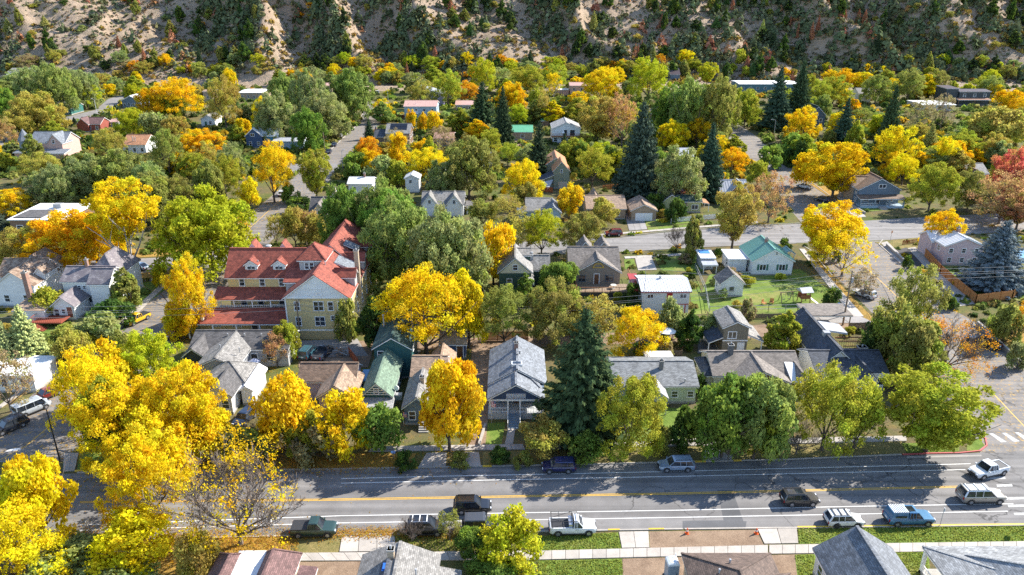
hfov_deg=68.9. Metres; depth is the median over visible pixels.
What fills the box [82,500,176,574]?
ash tree
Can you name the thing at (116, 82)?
maple tree
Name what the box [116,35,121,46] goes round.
dead conifer
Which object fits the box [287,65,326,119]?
cottonwood tree
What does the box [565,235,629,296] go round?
taupe house
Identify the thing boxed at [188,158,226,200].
maple tree
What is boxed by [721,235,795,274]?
green roof house
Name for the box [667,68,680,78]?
dark house
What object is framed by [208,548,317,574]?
corner house
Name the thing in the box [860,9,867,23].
dead conifer
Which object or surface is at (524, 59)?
maple tree
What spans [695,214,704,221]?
shrub
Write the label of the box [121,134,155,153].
orange roof house
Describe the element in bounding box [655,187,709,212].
lime house
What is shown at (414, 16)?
hill conifers
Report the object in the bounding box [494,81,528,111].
cottonwood tree
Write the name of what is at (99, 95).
ash tree
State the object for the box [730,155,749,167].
ash tree
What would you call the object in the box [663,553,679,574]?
portable toilet
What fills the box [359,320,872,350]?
alley
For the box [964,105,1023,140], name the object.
locust tree
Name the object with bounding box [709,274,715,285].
shrub
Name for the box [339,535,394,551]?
driveway
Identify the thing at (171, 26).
juniper tree
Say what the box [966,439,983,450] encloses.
lawn
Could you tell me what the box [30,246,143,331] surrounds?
tall white house
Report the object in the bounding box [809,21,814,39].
dead conifer
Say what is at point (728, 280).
white shed
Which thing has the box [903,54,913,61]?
elm tree
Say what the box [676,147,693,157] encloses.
pale roof house
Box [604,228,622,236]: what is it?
parked car
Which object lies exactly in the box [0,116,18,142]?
ash tree
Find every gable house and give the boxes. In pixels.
[244,127,305,148]
[308,188,336,228]
[421,190,472,216]
[809,103,826,127]
[812,525,910,574]
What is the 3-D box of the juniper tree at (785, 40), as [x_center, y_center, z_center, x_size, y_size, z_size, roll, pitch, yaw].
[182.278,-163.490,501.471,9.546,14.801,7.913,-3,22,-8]
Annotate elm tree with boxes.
[0,79,13,94]
[79,175,161,255]
[120,60,132,68]
[215,63,234,73]
[250,63,274,74]
[285,69,293,76]
[296,148,332,195]
[354,148,381,168]
[378,66,396,72]
[400,71,425,88]
[485,67,513,88]
[518,60,537,71]
[540,56,556,66]
[565,70,577,79]
[567,91,588,101]
[575,95,621,140]
[590,141,614,167]
[596,56,610,66]
[687,59,702,69]
[697,61,719,83]
[714,179,763,248]
[788,69,797,74]
[797,199,868,260]
[798,141,870,197]
[850,72,872,86]
[878,361,1004,451]
[881,69,894,80]
[888,78,900,91]
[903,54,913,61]
[917,149,950,174]
[953,133,985,154]
[994,189,1023,228]
[1016,85,1023,99]
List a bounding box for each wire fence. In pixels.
[695,263,709,307]
[709,304,795,311]
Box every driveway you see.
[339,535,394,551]
[419,452,446,465]
[454,452,480,464]
[619,531,648,547]
[625,213,646,230]
[635,257,656,269]
[704,449,732,459]
[758,528,797,543]
[814,316,870,322]
[838,194,865,216]
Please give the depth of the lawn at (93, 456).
95.54 m
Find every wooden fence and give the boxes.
[348,347,357,361]
[482,331,527,340]
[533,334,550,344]
[536,186,552,192]
[603,184,616,189]
[673,350,682,355]
[704,313,796,319]
[849,322,869,330]
[924,249,1016,302]
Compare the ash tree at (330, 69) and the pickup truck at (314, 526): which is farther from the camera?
the ash tree at (330, 69)
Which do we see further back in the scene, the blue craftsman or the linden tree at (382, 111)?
the linden tree at (382, 111)
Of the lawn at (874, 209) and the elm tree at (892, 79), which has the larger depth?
the elm tree at (892, 79)
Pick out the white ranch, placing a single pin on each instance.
(677, 378)
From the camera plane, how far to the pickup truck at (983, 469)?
91.51 m
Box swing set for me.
[778,291,796,302]
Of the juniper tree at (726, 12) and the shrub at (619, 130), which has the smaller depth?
the shrub at (619, 130)
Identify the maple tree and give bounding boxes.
[0,188,35,215]
[0,450,78,544]
[13,207,114,266]
[63,210,127,264]
[64,372,170,473]
[76,373,127,456]
[106,76,125,92]
[111,107,145,134]
[116,327,184,393]
[132,88,163,113]
[134,358,230,458]
[160,300,200,342]
[165,173,200,212]
[176,152,204,177]
[179,127,225,153]
[183,408,234,459]
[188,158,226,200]
[202,80,219,90]
[222,68,237,86]
[272,319,301,358]
[282,409,319,457]
[355,136,383,157]
[384,62,393,69]
[390,70,405,79]
[411,355,486,451]
[420,56,440,69]
[420,80,436,87]
[438,60,447,67]
[444,267,489,347]
[453,525,488,559]
[462,554,521,574]
[493,54,506,63]
[506,58,517,65]
[508,103,528,122]
[513,181,537,206]
[521,56,529,62]
[523,275,586,349]
[537,261,581,293]
[555,55,566,64]
[559,211,607,246]
[564,62,576,70]
[572,63,586,77]
[580,66,618,97]
[594,372,670,462]
[601,144,620,176]
[616,58,627,68]
[655,146,666,166]
[691,391,742,461]
[704,135,729,156]
[735,372,804,463]
[744,401,779,459]
[792,94,820,103]
[807,73,817,88]
[859,74,892,103]
[867,114,884,133]
[882,314,949,385]
[888,67,927,98]
[903,160,964,211]
[909,151,935,177]
[917,208,967,240]
[921,68,951,95]
[923,66,936,74]
[946,169,994,211]
[951,57,963,64]
[980,69,1001,89]
[987,162,1000,177]
[988,89,1023,110]
[999,64,1017,78]
[1008,145,1023,163]
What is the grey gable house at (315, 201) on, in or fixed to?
on the ground at (414, 437)
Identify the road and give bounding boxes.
[0,452,1023,541]
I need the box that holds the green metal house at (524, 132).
[512,125,532,139]
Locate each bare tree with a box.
[133,420,305,552]
[917,309,999,380]
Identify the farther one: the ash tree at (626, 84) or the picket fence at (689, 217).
the ash tree at (626, 84)
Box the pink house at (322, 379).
[297,362,369,414]
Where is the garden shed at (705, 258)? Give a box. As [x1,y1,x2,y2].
[695,249,717,272]
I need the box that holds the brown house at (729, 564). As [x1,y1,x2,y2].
[681,552,790,574]
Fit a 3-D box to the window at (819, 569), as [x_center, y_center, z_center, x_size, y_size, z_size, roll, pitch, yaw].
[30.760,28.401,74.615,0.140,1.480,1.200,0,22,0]
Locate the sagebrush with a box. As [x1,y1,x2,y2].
[0,0,1023,83]
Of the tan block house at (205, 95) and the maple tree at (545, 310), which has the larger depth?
the tan block house at (205, 95)
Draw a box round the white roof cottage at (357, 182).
[347,172,376,194]
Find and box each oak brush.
[5,63,16,69]
[26,3,38,7]
[27,30,36,35]
[57,49,67,54]
[59,0,67,4]
[76,27,86,32]
[82,45,89,51]
[174,42,187,46]
[228,34,236,39]
[305,60,312,66]
[374,63,383,67]
[483,22,489,28]
[489,1,497,7]
[632,33,643,39]
[767,9,773,13]
[905,5,910,11]
[911,3,921,8]
[945,11,953,17]
[990,41,1002,46]
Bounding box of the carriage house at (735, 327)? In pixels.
[700,305,763,349]
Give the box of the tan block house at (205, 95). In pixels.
[202,89,216,100]
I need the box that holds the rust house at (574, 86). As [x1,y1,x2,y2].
[556,82,585,95]
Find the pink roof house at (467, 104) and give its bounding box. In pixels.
[455,100,473,109]
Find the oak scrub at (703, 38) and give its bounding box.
[0,0,1023,82]
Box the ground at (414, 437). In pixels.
[0,91,1023,574]
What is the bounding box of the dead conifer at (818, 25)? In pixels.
[815,16,820,29]
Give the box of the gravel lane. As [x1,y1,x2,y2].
[465,346,495,444]
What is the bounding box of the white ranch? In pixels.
[606,351,699,413]
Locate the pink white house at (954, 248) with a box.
[917,226,982,265]
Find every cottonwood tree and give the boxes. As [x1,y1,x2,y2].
[0,68,32,93]
[0,87,14,117]
[0,90,72,133]
[12,64,46,98]
[18,122,41,134]
[21,167,89,208]
[27,61,83,110]
[31,161,84,202]
[58,69,104,106]
[59,152,111,202]
[66,69,98,108]
[83,148,146,199]
[115,170,178,222]
[123,83,140,97]
[125,107,143,115]
[131,159,167,177]
[146,182,260,284]
[156,95,181,116]
[158,151,179,168]
[160,114,189,139]
[177,133,202,153]
[218,158,246,180]
[235,118,251,136]
[252,89,297,140]
[266,69,297,115]
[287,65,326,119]
[288,105,328,150]
[295,87,351,139]
[316,183,361,243]
[323,66,374,121]
[349,171,412,230]
[355,186,415,282]
[356,193,435,299]
[379,70,392,84]
[404,201,493,303]
[414,223,491,299]
[421,160,459,190]
[436,133,500,202]
[465,106,474,117]
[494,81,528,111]
[557,136,590,168]
[570,76,581,81]
[599,147,625,180]
[610,66,626,81]
[611,85,623,98]
[620,105,635,129]
[648,84,677,137]
[650,145,709,205]
[656,119,690,146]
[666,75,709,143]
[694,73,742,143]
[734,87,762,127]
[770,87,791,93]
[813,94,832,116]
[821,130,836,144]
[826,111,854,131]
[831,87,849,104]
[932,138,974,157]
[949,81,958,87]
[960,83,975,88]
[984,140,1012,164]
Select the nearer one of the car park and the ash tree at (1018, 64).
the car park
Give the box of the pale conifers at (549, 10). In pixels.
[0,0,1023,81]
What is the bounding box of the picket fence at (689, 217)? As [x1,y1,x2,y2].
[672,214,718,221]
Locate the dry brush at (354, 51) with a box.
[0,0,1023,82]
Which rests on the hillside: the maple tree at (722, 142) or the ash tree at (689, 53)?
the ash tree at (689, 53)
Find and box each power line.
[0,303,294,311]
[50,310,281,317]
[99,299,296,306]
[105,305,297,312]
[495,276,846,309]
[501,280,849,313]
[523,270,848,302]
[528,274,850,306]
[649,267,849,281]
[882,276,1006,279]
[891,270,1012,273]
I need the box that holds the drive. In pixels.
[698,326,717,352]
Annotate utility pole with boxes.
[294,299,301,340]
[842,270,853,324]
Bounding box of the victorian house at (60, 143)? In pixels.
[13,129,81,159]
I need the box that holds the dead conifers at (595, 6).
[0,0,991,80]
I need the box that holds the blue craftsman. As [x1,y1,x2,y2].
[838,172,904,209]
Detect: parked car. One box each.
[0,412,29,435]
[33,386,65,397]
[139,262,149,270]
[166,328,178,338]
[232,404,256,426]
[297,345,317,359]
[405,514,445,537]
[453,494,491,514]
[541,456,575,474]
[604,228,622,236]
[657,454,695,472]
[779,487,819,507]
[813,195,829,202]
[822,508,865,528]
[852,287,877,299]
[955,483,1006,504]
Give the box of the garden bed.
[897,248,947,295]
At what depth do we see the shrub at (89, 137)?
285.83 m
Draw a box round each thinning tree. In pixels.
[0,349,38,411]
[233,212,253,231]
[261,331,287,366]
[262,211,284,242]
[296,208,317,244]
[384,127,410,151]
[429,125,455,147]
[436,509,460,539]
[486,194,526,224]
[509,213,536,248]
[537,88,554,114]
[544,72,562,96]
[577,293,622,337]
[577,300,612,337]
[603,92,638,146]
[749,170,795,222]
[808,222,877,275]
[845,266,881,298]
[904,96,938,126]
[927,92,957,130]
[962,169,1023,223]
[1012,301,1023,338]
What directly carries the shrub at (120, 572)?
on the ground at (414, 437)
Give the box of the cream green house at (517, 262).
[497,243,549,293]
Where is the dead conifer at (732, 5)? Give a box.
[729,0,735,9]
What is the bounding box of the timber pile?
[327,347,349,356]
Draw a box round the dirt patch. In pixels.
[649,530,763,547]
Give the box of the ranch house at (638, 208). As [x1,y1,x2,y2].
[583,188,657,220]
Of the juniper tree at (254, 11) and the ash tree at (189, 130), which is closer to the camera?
the ash tree at (189, 130)
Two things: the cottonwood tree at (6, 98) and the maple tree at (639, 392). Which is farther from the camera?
the cottonwood tree at (6, 98)
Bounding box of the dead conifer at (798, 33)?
[795,22,799,37]
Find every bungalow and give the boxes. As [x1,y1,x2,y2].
[487,336,546,429]
[694,342,805,399]
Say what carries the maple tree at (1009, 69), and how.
on the hillside
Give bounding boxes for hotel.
[189,219,376,339]
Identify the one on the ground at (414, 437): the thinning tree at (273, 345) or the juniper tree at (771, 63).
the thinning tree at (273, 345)
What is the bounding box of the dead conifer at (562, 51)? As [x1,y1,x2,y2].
[559,44,564,55]
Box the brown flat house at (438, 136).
[433,132,455,145]
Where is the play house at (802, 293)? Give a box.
[796,287,817,302]
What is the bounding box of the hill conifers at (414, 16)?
[0,0,1023,82]
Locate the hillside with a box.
[0,0,1023,90]
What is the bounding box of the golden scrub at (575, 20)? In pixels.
[0,0,1023,82]
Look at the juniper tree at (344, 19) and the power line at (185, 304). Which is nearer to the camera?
the power line at (185, 304)
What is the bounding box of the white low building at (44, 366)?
[0,355,58,392]
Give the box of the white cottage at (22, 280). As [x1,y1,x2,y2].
[0,247,65,322]
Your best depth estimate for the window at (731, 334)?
120.89 m
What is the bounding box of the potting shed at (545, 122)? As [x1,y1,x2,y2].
[540,118,548,125]
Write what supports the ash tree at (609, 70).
on the hillside
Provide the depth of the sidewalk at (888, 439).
99.00 m
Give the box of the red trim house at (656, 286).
[627,273,691,314]
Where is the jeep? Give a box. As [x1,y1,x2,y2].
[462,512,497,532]
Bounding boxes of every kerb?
[77,454,901,472]
[144,528,682,539]
[620,223,796,236]
[620,243,795,251]
[685,525,1023,529]
[797,526,830,526]
[864,523,1023,525]
[879,239,918,278]
[902,437,987,454]
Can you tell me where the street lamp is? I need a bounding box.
[37,402,61,461]
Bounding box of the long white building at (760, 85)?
[731,80,794,91]
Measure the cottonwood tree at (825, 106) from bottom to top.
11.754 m
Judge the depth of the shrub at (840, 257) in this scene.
163.18 m
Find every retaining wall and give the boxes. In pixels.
[478,423,485,445]
[837,196,865,213]
[886,243,955,309]
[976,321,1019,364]
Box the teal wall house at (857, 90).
[852,87,871,101]
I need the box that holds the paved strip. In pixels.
[908,247,975,305]
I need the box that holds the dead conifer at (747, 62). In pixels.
[744,55,749,66]
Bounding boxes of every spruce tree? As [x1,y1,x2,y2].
[0,214,10,233]
[0,321,16,358]
[7,304,53,358]
[362,119,373,137]
[465,82,495,127]
[493,85,514,142]
[522,121,550,180]
[531,305,630,459]
[558,133,568,152]
[611,101,663,201]
[697,122,724,202]
[753,66,792,131]
[788,60,813,128]
[831,97,856,143]
[868,85,902,164]
[915,124,937,155]
[953,220,1023,299]
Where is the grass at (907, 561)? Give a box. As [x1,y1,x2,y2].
[395,443,1023,574]
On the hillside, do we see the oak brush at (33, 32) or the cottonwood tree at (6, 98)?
the oak brush at (33, 32)
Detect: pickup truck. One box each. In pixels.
[123,311,150,325]
[289,515,338,538]
[311,345,333,360]
[548,511,596,536]
[796,182,812,189]
[882,504,935,526]
[966,334,1002,349]
[967,458,1010,479]
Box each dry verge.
[291,536,340,552]
[396,533,537,551]
[483,447,702,464]
[734,441,905,458]
[875,237,918,254]
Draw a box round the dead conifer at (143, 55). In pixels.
[141,47,145,61]
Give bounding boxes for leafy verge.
[48,537,289,574]
[124,248,176,256]
[141,270,169,277]
[213,453,415,469]
[810,255,871,319]
[811,184,840,201]
[1005,332,1023,356]
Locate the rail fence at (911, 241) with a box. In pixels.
[902,238,918,244]
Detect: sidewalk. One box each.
[0,392,20,407]
[63,453,78,471]
[98,275,170,341]
[300,551,534,560]
[368,444,524,451]
[526,436,906,449]
[538,545,767,559]
[599,221,757,235]
[624,253,696,258]
[769,541,1023,553]
[799,249,863,316]
[881,241,942,308]
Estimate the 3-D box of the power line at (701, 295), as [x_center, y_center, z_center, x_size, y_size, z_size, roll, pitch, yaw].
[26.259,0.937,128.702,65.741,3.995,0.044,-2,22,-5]
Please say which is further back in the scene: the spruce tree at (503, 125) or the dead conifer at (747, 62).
the dead conifer at (747, 62)
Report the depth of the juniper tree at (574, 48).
500.24 m
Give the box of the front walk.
[505,429,514,443]
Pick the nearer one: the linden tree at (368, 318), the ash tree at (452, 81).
the linden tree at (368, 318)
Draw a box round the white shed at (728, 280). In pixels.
[714,266,745,296]
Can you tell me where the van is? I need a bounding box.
[10,395,51,415]
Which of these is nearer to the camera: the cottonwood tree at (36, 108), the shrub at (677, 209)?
the shrub at (677, 209)
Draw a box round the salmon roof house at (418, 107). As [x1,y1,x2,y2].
[403,100,439,118]
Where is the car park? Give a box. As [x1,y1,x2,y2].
[300,339,367,356]
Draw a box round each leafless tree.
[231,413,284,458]
[397,515,424,539]
[664,226,685,247]
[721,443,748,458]
[787,419,825,453]
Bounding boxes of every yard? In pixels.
[7,354,58,401]
[32,318,89,342]
[299,349,372,366]
[299,561,360,574]
[622,554,799,574]
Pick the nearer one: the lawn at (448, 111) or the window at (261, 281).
the window at (261, 281)
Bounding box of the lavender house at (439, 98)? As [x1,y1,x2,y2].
[421,86,444,105]
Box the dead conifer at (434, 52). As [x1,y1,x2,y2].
[433,46,437,56]
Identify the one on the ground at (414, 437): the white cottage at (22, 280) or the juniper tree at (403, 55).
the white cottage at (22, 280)
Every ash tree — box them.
[0,109,34,137]
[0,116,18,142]
[0,225,61,265]
[0,490,78,574]
[13,53,38,67]
[16,150,62,176]
[45,49,61,61]
[45,343,122,431]
[49,327,95,366]
[73,334,139,391]
[77,84,102,108]
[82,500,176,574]
[88,420,194,527]
[91,127,127,155]
[93,73,110,87]
[101,83,116,96]
[106,329,129,354]
[109,50,129,64]
[111,70,123,77]
[123,415,200,482]
[126,60,143,71]
[133,60,153,74]
[142,249,217,328]
[143,76,204,112]
[146,127,188,173]
[151,269,163,286]
[159,95,194,115]
[176,66,186,72]
[178,128,194,143]
[187,82,203,95]
[188,140,217,168]
[206,74,242,127]
[208,65,220,73]
[208,71,220,79]
[210,152,241,197]
[215,141,249,174]
[227,52,243,64]
[236,176,261,208]
[247,368,322,448]
[249,53,265,63]
[249,95,262,125]
[251,139,296,202]
[278,205,305,246]
[302,212,326,242]
[309,67,327,78]
[312,386,374,462]
[326,63,342,74]
[330,56,344,67]
[336,52,351,64]
[347,57,357,66]
[353,65,367,75]
[354,54,375,69]
[368,261,475,354]
[372,98,394,114]
[386,131,412,164]
[393,62,403,69]
[403,54,422,66]
[405,109,416,125]
[406,80,433,99]
[406,146,448,178]
[414,137,425,151]
[416,112,427,130]
[426,110,443,130]
[432,69,467,103]
[452,80,479,99]
[461,51,473,64]
[466,198,497,226]
[467,56,498,90]
[473,283,531,342]
[475,219,516,284]
[475,502,544,574]
[479,128,501,147]
[495,142,520,166]
[501,158,546,196]
[503,60,520,69]
[510,64,547,92]
[513,143,531,164]
[518,410,570,460]
[520,208,564,252]
[526,83,544,107]
[540,63,568,89]
[553,58,564,69]
[557,182,584,219]
[569,139,587,166]
[571,147,614,187]
[577,133,589,141]
[589,196,619,224]
[603,65,619,85]
[605,305,670,356]
[608,60,616,68]
[611,115,628,130]
[613,142,629,168]
[614,60,639,78]
[618,119,637,143]
[622,77,637,93]
[623,60,636,72]
[626,55,671,96]
[656,54,665,61]
[675,51,689,62]
[677,49,696,61]
[683,370,763,462]
[684,117,711,146]
[696,145,721,159]
[708,131,725,140]
[719,147,750,171]
[724,107,743,128]
[730,63,737,69]
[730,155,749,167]
[741,65,749,74]
[746,160,771,185]
[782,105,822,135]
[789,152,818,184]
[792,359,873,459]
[808,79,832,101]
[815,75,855,106]
[815,141,832,159]
[821,62,831,70]
[821,69,836,79]
[826,67,841,79]
[833,68,855,84]
[836,377,887,448]
[853,107,872,122]
[867,294,914,359]
[868,125,924,162]
[870,62,880,67]
[877,150,916,178]
[877,262,953,323]
[884,153,920,185]
[908,122,929,136]
[922,145,942,154]
[935,136,964,169]
[941,120,951,126]
[946,128,977,141]
[947,120,988,142]
[968,76,991,88]
[975,54,989,66]
[977,75,1005,97]
[981,131,1012,160]
[984,143,1023,195]
[986,84,1005,97]
[1004,160,1023,202]
[1005,60,1021,68]
[1006,60,1017,66]
[1008,136,1023,144]
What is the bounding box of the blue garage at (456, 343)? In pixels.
[438,331,468,357]
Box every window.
[0,378,8,387]
[3,295,10,301]
[221,399,230,408]
[239,279,244,285]
[259,279,265,285]
[266,353,274,361]
[278,279,284,285]
[293,301,300,310]
[295,317,302,325]
[304,262,308,269]
[309,262,313,269]
[313,301,318,310]
[314,316,320,325]
[318,301,324,310]
[320,316,325,325]
[327,301,333,310]
[373,388,379,394]
[408,411,416,419]
[506,278,511,285]
[512,264,517,270]
[578,275,585,281]
[605,275,613,281]
[647,294,653,298]
[670,391,677,397]
[679,294,686,298]
[686,391,693,397]
[691,205,697,209]
[727,331,736,338]
[757,264,768,270]
[776,264,787,270]
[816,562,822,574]
[876,377,884,385]
[879,184,886,187]
[946,257,951,262]
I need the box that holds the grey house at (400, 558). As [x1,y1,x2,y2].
[357,541,461,574]
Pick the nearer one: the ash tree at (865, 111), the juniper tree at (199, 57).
the ash tree at (865, 111)
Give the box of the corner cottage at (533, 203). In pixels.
[517,197,561,224]
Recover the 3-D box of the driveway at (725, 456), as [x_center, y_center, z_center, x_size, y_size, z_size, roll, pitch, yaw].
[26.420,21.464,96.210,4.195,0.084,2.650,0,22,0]
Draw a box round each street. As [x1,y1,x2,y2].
[0,96,123,145]
[0,102,387,461]
[73,214,1023,272]
[290,163,340,172]
[726,123,849,221]
[811,241,1023,452]
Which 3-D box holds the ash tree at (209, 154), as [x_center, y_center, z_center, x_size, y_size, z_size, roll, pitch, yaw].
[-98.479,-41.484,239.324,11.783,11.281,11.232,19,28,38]
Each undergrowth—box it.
[0,78,1023,337]
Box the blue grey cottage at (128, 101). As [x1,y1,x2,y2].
[121,94,149,107]
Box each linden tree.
[0,152,17,170]
[5,142,19,153]
[18,133,49,165]
[37,120,66,130]
[108,267,142,306]
[122,75,145,91]
[130,71,144,82]
[164,151,190,174]
[212,136,231,152]
[228,124,245,140]
[235,105,253,122]
[248,166,254,174]
[271,69,285,82]
[323,71,337,82]
[354,295,385,342]
[371,101,395,122]
[376,142,394,155]
[390,71,403,83]
[414,136,439,173]
[421,65,446,83]
[443,108,471,134]
[461,119,491,141]
[495,78,512,101]
[513,272,534,307]
[525,99,547,121]
[537,100,566,122]
[561,97,588,121]
[626,101,644,121]
[672,308,704,352]
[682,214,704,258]
[722,134,749,155]
[761,309,802,352]
[789,133,820,161]
[837,99,862,117]
[844,120,866,147]
[859,63,874,71]
[911,74,938,99]
[941,148,976,180]
[965,140,986,162]
[974,107,987,113]
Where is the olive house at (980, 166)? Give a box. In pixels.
[954,163,989,183]
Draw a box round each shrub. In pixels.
[1,323,9,329]
[20,529,108,574]
[28,285,62,313]
[43,322,74,352]
[67,334,101,350]
[71,310,124,340]
[85,134,94,141]
[85,298,136,327]
[98,554,162,574]
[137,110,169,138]
[144,241,156,248]
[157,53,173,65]
[171,528,222,574]
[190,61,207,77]
[217,424,275,466]
[279,184,300,204]
[285,195,309,211]
[285,417,350,470]
[325,297,358,343]
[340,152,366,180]
[351,401,406,453]
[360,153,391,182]
[364,319,388,348]
[373,71,382,82]
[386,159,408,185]
[393,449,417,473]
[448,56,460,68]
[449,450,470,469]
[489,444,510,465]
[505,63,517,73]
[510,450,534,470]
[559,296,584,331]
[566,429,605,467]
[611,125,625,134]
[613,291,621,301]
[619,282,641,311]
[631,341,658,355]
[643,94,652,102]
[645,193,665,211]
[655,422,673,455]
[656,209,663,216]
[657,296,688,343]
[659,341,673,353]
[662,196,688,223]
[669,402,695,453]
[677,253,692,263]
[688,271,695,278]
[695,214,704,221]
[696,372,706,394]
[700,312,716,342]
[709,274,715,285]
[714,247,721,255]
[718,287,727,298]
[730,267,741,275]
[730,299,741,308]
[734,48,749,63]
[739,297,757,321]
[740,275,756,286]
[757,145,783,169]
[774,273,786,281]
[776,131,800,160]
[780,237,792,249]
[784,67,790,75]
[784,138,809,160]
[819,285,842,302]
[831,251,841,261]
[845,326,855,334]
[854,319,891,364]
[868,167,880,176]
[880,101,888,107]
[899,255,914,269]
[930,119,943,129]
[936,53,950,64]
[942,295,959,310]
[981,302,1023,346]
[1005,339,1023,369]
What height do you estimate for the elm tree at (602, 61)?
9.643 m
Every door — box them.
[65,306,74,316]
[250,353,258,363]
[456,346,463,357]
[558,182,566,188]
[593,273,599,283]
[635,213,652,220]
[669,567,677,574]
[736,342,744,349]
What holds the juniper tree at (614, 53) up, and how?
on the hillside
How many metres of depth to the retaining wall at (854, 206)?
204.02 m
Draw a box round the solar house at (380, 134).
[374,123,413,144]
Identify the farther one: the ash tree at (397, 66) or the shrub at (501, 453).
the ash tree at (397, 66)
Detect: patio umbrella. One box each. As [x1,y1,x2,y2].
[248,358,259,362]
[660,327,675,338]
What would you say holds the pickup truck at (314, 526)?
on the road
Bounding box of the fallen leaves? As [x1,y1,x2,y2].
[4,175,1023,574]
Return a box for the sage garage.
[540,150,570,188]
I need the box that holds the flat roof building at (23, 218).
[6,203,94,233]
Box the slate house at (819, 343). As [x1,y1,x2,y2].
[787,306,889,398]
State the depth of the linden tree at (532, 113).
329.78 m
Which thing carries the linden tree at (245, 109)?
on the ground at (414, 437)
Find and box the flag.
[491,401,495,415]
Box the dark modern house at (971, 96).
[934,85,991,106]
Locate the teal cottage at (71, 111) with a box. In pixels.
[57,100,83,114]
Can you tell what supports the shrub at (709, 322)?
on the ground at (414, 437)
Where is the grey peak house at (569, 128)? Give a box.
[550,117,581,142]
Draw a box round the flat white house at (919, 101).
[907,100,955,110]
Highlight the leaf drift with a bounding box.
[72,449,509,560]
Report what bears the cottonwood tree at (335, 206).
on the ground at (414, 437)
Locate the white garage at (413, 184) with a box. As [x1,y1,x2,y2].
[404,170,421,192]
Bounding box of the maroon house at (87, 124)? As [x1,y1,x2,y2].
[75,116,110,131]
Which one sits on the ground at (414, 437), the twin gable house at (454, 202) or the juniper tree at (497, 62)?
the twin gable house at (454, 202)
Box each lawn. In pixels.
[77,451,122,469]
[121,282,169,318]
[323,136,331,152]
[443,107,452,114]
[485,422,505,444]
[538,533,620,550]
[538,559,621,574]
[624,259,636,268]
[630,406,696,440]
[645,218,691,225]
[648,224,686,229]
[655,255,702,271]
[690,281,706,313]
[702,269,839,313]
[795,554,815,574]
[798,526,1023,543]
[858,207,879,211]
[896,552,929,574]
[901,443,958,452]
[943,266,1023,300]
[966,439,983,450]
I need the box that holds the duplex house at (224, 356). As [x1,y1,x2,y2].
[181,329,300,413]
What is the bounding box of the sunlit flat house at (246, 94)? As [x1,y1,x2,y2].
[239,89,270,100]
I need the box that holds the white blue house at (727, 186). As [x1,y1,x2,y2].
[718,178,748,202]
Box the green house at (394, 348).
[362,314,418,421]
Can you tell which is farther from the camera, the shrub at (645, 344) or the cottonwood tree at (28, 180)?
the cottonwood tree at (28, 180)
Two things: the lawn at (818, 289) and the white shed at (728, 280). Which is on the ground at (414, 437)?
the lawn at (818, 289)
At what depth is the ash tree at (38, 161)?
225.78 m
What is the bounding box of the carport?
[796,303,852,325]
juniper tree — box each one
[2,18,12,31]
[14,7,23,25]
[25,32,35,48]
[40,15,49,25]
[41,27,52,48]
[44,44,52,58]
[47,39,56,50]
[87,43,101,60]
[100,59,110,69]
[121,43,129,56]
[130,0,140,14]
[132,39,141,52]
[148,46,159,67]
[164,19,177,36]
[166,48,173,56]
[174,5,186,22]
[192,20,201,35]
[195,15,204,32]
[196,48,205,67]
[203,7,212,18]
[216,45,224,62]
[223,46,228,60]
[223,57,236,64]
[229,45,237,56]
[236,2,241,16]
[236,41,252,61]
[237,24,242,40]
[241,15,249,28]
[241,18,254,39]
[251,4,257,18]
[299,52,310,64]
[312,51,320,67]
[318,53,331,72]
[325,0,333,6]
[339,4,350,26]
[340,31,351,48]
[343,35,351,53]
[396,12,401,30]
[399,51,407,63]
[409,61,417,72]
[416,41,429,60]
[425,31,433,48]
[442,0,451,6]
[445,6,458,17]
[449,14,460,26]
[458,8,469,20]
[466,0,478,11]
[466,21,473,35]
[478,17,483,27]
[479,0,492,8]
[487,50,493,61]
[492,55,502,71]
[496,0,506,17]
[505,10,517,29]
[526,49,533,62]
[551,0,560,12]
[570,38,580,56]
[575,28,586,46]
[582,42,594,57]
[587,58,599,74]
[589,11,598,30]
[596,12,603,22]
[602,0,613,5]
[607,26,618,37]
[610,43,621,57]
[635,49,643,63]
[639,42,648,56]
[645,0,653,8]
[649,46,656,59]
[651,0,658,11]
[658,11,669,29]
[658,45,668,55]
[669,0,681,13]
[669,60,677,69]
[670,33,678,44]
[671,15,680,27]
[678,59,690,75]
[689,32,699,44]
[690,18,701,29]
[705,0,714,11]
[710,16,721,27]
[713,0,721,12]
[721,8,730,21]
[721,62,732,77]
[736,0,742,5]
[743,44,748,54]
[747,62,756,76]
[748,46,758,61]
[753,53,765,74]
[757,28,767,40]
[758,20,765,31]
[760,0,768,6]
[764,56,777,70]
[768,32,777,46]
[778,33,788,52]
[778,50,787,61]
[781,15,789,26]
[783,0,792,10]
[836,0,846,14]
[871,34,883,53]
[880,9,888,24]
[893,14,903,27]
[924,51,933,67]
[927,0,939,14]
[945,49,953,59]
[952,40,965,53]
[965,58,979,69]
[986,0,999,14]
[986,54,1000,74]
[1004,0,1016,19]
[1006,29,1022,48]
[1010,8,1019,19]
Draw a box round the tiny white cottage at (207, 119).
[200,112,221,126]
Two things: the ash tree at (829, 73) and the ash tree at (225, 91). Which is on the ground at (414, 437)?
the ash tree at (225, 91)
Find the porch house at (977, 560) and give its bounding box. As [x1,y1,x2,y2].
[918,545,1023,574]
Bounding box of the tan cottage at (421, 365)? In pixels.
[401,343,456,432]
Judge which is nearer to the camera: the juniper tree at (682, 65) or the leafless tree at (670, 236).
the leafless tree at (670, 236)
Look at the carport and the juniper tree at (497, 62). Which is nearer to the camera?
the carport

